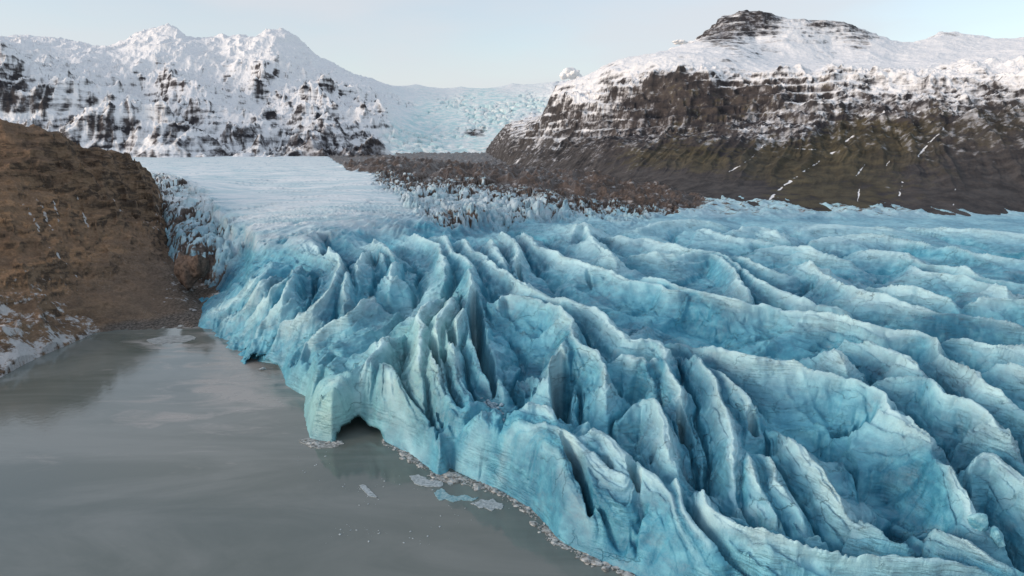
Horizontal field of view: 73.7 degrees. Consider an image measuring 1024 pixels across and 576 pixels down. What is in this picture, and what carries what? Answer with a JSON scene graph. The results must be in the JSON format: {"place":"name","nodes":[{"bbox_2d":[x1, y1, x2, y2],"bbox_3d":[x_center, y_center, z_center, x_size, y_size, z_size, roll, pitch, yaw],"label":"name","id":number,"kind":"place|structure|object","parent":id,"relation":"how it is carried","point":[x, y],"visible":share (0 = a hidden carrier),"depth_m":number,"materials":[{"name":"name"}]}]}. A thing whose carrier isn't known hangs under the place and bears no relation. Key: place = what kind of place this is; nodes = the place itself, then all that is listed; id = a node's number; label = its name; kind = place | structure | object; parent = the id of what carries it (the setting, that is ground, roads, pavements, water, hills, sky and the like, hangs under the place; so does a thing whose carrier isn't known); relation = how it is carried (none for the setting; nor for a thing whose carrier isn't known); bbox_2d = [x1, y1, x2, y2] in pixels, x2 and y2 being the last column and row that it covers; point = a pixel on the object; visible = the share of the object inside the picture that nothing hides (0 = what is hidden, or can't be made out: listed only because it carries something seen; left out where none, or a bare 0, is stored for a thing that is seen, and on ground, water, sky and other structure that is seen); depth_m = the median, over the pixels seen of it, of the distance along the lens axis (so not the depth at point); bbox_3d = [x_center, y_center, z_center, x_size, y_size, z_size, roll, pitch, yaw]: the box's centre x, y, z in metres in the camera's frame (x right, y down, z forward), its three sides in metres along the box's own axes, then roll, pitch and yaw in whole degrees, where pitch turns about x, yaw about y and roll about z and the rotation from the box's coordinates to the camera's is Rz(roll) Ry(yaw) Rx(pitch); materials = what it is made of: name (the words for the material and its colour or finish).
{"place":"outdoors","nodes":[
{"label":"outdoors","id":0,"kind":"place"},
{"bbox_2d":[0,119,219,376],"bbox_3d":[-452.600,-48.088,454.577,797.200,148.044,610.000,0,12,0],"label":"hillside","id":1,"kind":"structure","parent":0,"point":[84,249],"depth_m":355.23,"materials":[{"name":"brown soil"}]},
{"bbox_2d":[174,252,210,289],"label":"boulder","id":2,"kind":"object","parent":1,"relation":"on","point":[189,271],"visible":1,"depth_m":352.99,"materials":[{"name":"brown stone"}]},
{"bbox_2d":[0,23,567,157],"bbox_3d":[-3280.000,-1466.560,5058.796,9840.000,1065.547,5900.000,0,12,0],"label":"snowy mountains","id":3,"kind":"structure","parent":0,"point":[167,90],"depth_m":3520.82,"materials":[{"name":"white snow"}]},
{"bbox_2d":[0,325,620,575],"bbox_3d":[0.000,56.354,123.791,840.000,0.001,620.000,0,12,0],"label":"lake","id":4,"kind":"structure","parent":0,"point":[125,452],"depth_m":164.42,"materials":[{"name":"liquid"}]},
{"bbox_2d":[146,335,195,343],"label":"ice floe","id":5,"kind":"object","parent":4,"relation":"on","point":[170,339],"visible":1,"depth_m":291.45,"materials":[{"name":"grey ice"}]},
{"bbox_2d":[174,368,465,543],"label":"floating ice crumbs","id":6,"kind":"object","parent":4,"relation":"on","point":[368,503],"visible":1,"depth_m":151.68,"materials":[{"name":"white ice"}]},
{"bbox_2d":[300,438,343,448],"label":"ice floe","id":7,"kind":"object","parent":4,"relation":"on","point":[323,444],"visible":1,"depth_m":188.07,"materials":[{"name":"white ice"}]},
{"bbox_2d":[359,484,376,497],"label":"ice floe","id":8,"kind":"object","parent":4,"relation":"on","point":[366,490],"visible":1,"depth_m":162.30,"materials":[{"name":"white ice"}]},
{"bbox_2d":[410,474,442,486],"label":"ice floe","id":9,"kind":"object","parent":4,"relation":"on","point":[418,479],"visible":1,"depth_m":166.68,"materials":[{"name":"white ice"}]},
{"bbox_2d":[434,488,478,501],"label":"ice floe","id":10,"kind":"object","parent":4,"relation":"on","point":[441,494],"visible":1,"depth_m":159.51,"materials":[{"name":"blue ice"}]},
{"bbox_2d":[299,439,634,575],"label":"brash ice","id":11,"kind":"structure","parent":4,"relation":"on","point":[454,478],"depth_m":161.73,"materials":[{"name":"white ice"}]},
{"bbox_2d":[471,499,503,510],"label":"ice floe","id":12,"kind":"object","parent":4,"relation":"on","point":[491,504],"visible":1,"depth_m":156.38,"materials":[{"name":"white ice"}]},
{"bbox_2d":[383,82,550,154],"bbox_3d":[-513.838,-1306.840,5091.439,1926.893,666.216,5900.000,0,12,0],"label":"icefall","id":13,"kind":"object","parent":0,"point":[460,119],"visible":0.56,"depth_m":4670.99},
{"bbox_2d":[329,151,691,206],"bbox_3d":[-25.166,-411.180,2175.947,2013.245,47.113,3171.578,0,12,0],"label":"moraine","id":14,"kind":"structure","parent":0,"point":[593,183],"depth_m":846.76,"materials":[{"name":"rock"},{"name":"gravel"},{"name":"soil"}]},
{"bbox_2d":[0,0,1023,87],"label":"sky","id":15,"kind":"structure","parent":0,"point":[428,43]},
{"bbox_2d":[559,67,582,79],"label":"cloud","id":16,"kind":"structure","parent":0,"point":[571,73],"depth_m":8582.19,"materials":[{"name":"white"}]},
{"bbox_2d":[132,156,1023,575],"bbox_3d":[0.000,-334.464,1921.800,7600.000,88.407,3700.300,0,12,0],"label":"glacier","id":17,"kind":"object","parent":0,"point":[768,388],"visible":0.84,"depth_m":213.48,"materials":[{"name":"blue ice"}]},
{"bbox_2d":[480,397,504,420],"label":"ice rubble","id":18,"kind":"object","parent":17,"relation":"on","point":[489,403],"visible":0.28,"depth_m":183.75,"materials":[{"name":"ice"}]},
{"bbox_2d":[572,421,590,436],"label":"ice block","id":19,"kind":"structure","parent":17,"relation":"on","point":[582,429],"depth_m":161.81,"materials":[{"name":"blue ice"}]},
{"bbox_2d":[967,513,988,530],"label":"ice block","id":20,"kind":"object","parent":17,"relation":"on","point":[979,521],"depth_m":127.20,"materials":[{"name":"blue ice"}]},
{"bbox_2d":[990,526,1005,547],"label":"ice block","id":21,"kind":"object","parent":17,"relation":"on","point":[996,535],"depth_m":126.19,"materials":[{"name":"blue ice"}]},
{"bbox_2d":[672,39,691,44],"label":"cloud","id":22,"kind":"structure","parent":0,"point":[678,42],"depth_m":8526.28,"materials":[{"name":"white"}]},
{"bbox_2d":[485,10,1023,215],"bbox_3d":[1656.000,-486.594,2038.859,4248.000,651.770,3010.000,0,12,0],"label":"dark mountain","id":23,"kind":"structure","parent":0,"point":[746,105],"depth_m":1097.82,"materials":[{"name":"brown stone"}]}
]}

